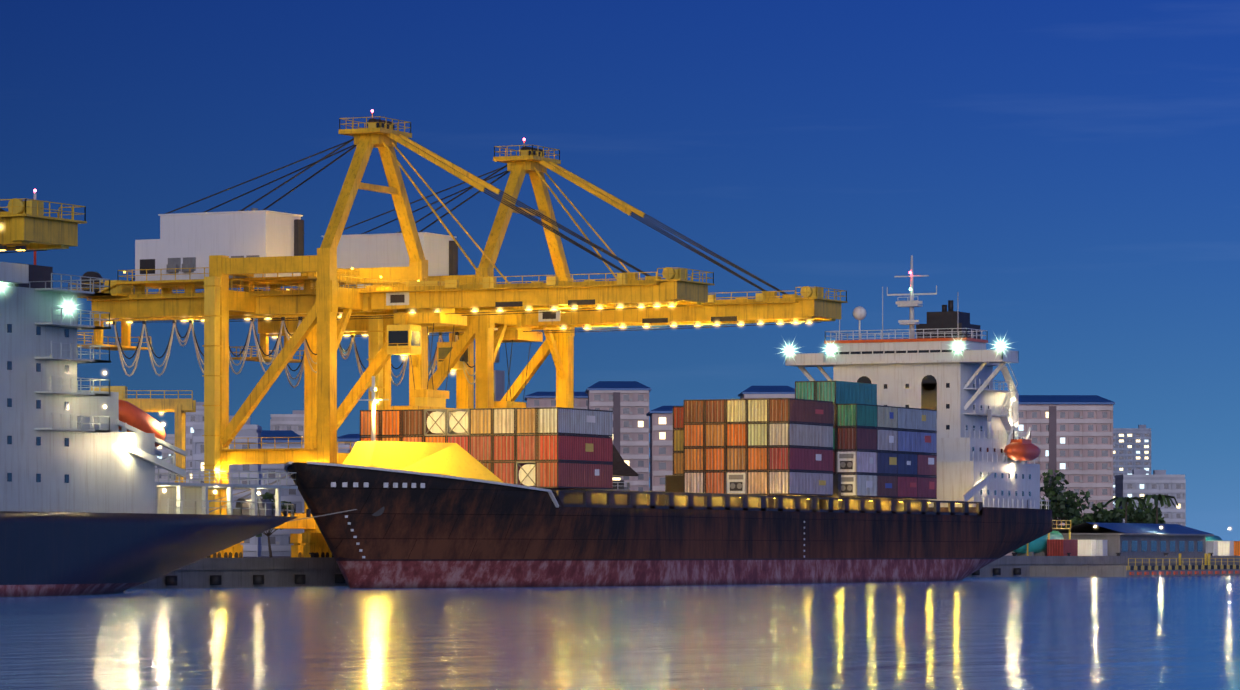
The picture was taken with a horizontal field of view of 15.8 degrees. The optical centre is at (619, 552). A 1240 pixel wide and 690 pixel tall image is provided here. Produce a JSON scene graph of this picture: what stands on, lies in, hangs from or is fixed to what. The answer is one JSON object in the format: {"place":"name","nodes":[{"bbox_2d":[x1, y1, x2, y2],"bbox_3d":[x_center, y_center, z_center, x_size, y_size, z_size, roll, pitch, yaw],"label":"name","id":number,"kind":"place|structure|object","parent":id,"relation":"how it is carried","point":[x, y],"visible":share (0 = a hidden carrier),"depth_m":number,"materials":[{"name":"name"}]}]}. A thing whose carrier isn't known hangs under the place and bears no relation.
{"place":"outdoors","nodes":[
{"label":"outdoors","id":0,"kind":"place"},
{"bbox_2d":[587,445,638,490],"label":"roofed tower","id":1,"kind":"structure","parent":0,"point":[621,467],"depth_m":635.10,"materials":[{"name":"metal"}]},
{"bbox_2d":[0,575,1239,689],"bbox_3d":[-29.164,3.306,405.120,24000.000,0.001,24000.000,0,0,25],"label":"water","id":2,"kind":"structure","parent":0,"point":[1087,633],"depth_m":174.48,"materials":[{"name":"blue liquid"}]},
{"bbox_2d":[0,511,296,596],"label":"ship hull","id":3,"kind":"object","parent":2,"relation":"on","point":[61,553],"visible":0.96,"depth_m":346.52,"materials":[{"name":"blue metal"}]},
{"bbox_2d":[0,262,310,516],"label":"ship superstructure","id":4,"kind":"object","parent":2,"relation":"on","point":[61,436],"visible":0.94,"depth_m":344.14,"materials":[{"name":"white metal"}]},
{"bbox_2d":[33,189,36,264],"bbox_3d":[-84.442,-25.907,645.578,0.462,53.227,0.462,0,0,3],"label":"radio mast","id":5,"kind":"object","parent":4,"relation":"on","point":[34,190],"visible":0.17,"depth_m":645.41,"materials":[{"name":"white metal"}]},
{"bbox_2d":[284,255,1050,557],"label":"cargo ship","id":6,"kind":"object","parent":2,"relation":"on","point":[983,450],"visible":0.73,"depth_m":534.17},
{"bbox_2d":[360,381,936,498],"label":"shipping containers","id":7,"kind":"object","parent":6,"relation":"on","point":[446,422],"visible":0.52,"depth_m":480.72,"materials":[{"name":"metal"}]},
{"bbox_2d":[287,462,1051,587],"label":"ship hull","id":8,"kind":"object","parent":2,"relation":"on","point":[438,532],"visible":0.88,"depth_m":436.79,"materials":[{"name":"black metal"}]},
{"bbox_2d":[1013,520,1239,576],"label":"warehouse","id":9,"kind":"structure","parent":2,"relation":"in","point":[1113,539],"depth_m":660.47,"materials":[{"name":"concrete"}]},
{"bbox_2d":[0,0,1239,540],"label":"sky","id":10,"kind":"structure","parent":0,"point":[1065,174],"materials":[{"name":"blue"}]},
{"bbox_2d":[155,350,1185,556],"bbox_3d":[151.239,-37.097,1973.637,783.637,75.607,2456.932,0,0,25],"label":"buildings","id":11,"kind":"structure","parent":0,"point":[1081,443],"depth_m":1151.29,"materials":[{"name":"grey concrete"}]},
{"bbox_2d":[129,555,1239,588],"bbox_3d":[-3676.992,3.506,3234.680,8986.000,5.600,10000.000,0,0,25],"label":"quay wall","id":12,"kind":"structure","parent":0,"point":[244,578],"depth_m":429.41,"materials":[{"name":"concrete"}]},
{"bbox_2d":[0,198,86,252],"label":"crane","id":13,"kind":"object","parent":12,"relation":"on","point":[26,224],"visible":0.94,"depth_m":332.26,"materials":[{"name":"metal"}]},
{"bbox_2d":[91,386,195,482],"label":"yard gantry","id":14,"kind":"object","parent":12,"relation":"on","point":[180,408],"visible":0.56,"depth_m":636.63,"materials":[{"name":"metal"}]},
{"bbox_2d":[68,109,714,557],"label":"crane","id":15,"kind":"object","parent":12,"relation":"on","point":[216,257],"visible":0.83,"depth_m":450.19,"materials":[{"name":"metal"}]},
{"bbox_2d":[229,138,847,409],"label":"crane","id":16,"kind":"object","parent":12,"relation":"on","point":[489,334],"visible":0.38,"depth_m":481.66,"materials":[{"name":"metal"}]},
{"bbox_2d":[166,473,1239,585],"bbox_3d":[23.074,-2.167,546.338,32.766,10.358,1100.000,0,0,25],"label":"dock","id":17,"kind":"object","parent":12,"relation":"on","point":[313,561],"visible":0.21,"depth_m":436.54,"materials":[{"name":"concrete"}]},
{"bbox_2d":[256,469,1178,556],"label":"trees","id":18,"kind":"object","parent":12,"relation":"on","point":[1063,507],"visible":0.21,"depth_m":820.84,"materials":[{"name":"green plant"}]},
{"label":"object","id":19,"kind":"object","parent":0,"visible":0},
{"bbox_2d":[0,267,1229,529],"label":"floodlights","id":20,"kind":"object","parent":19,"relation":"on","point":[378,401],"visible":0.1,"depth_m":448.59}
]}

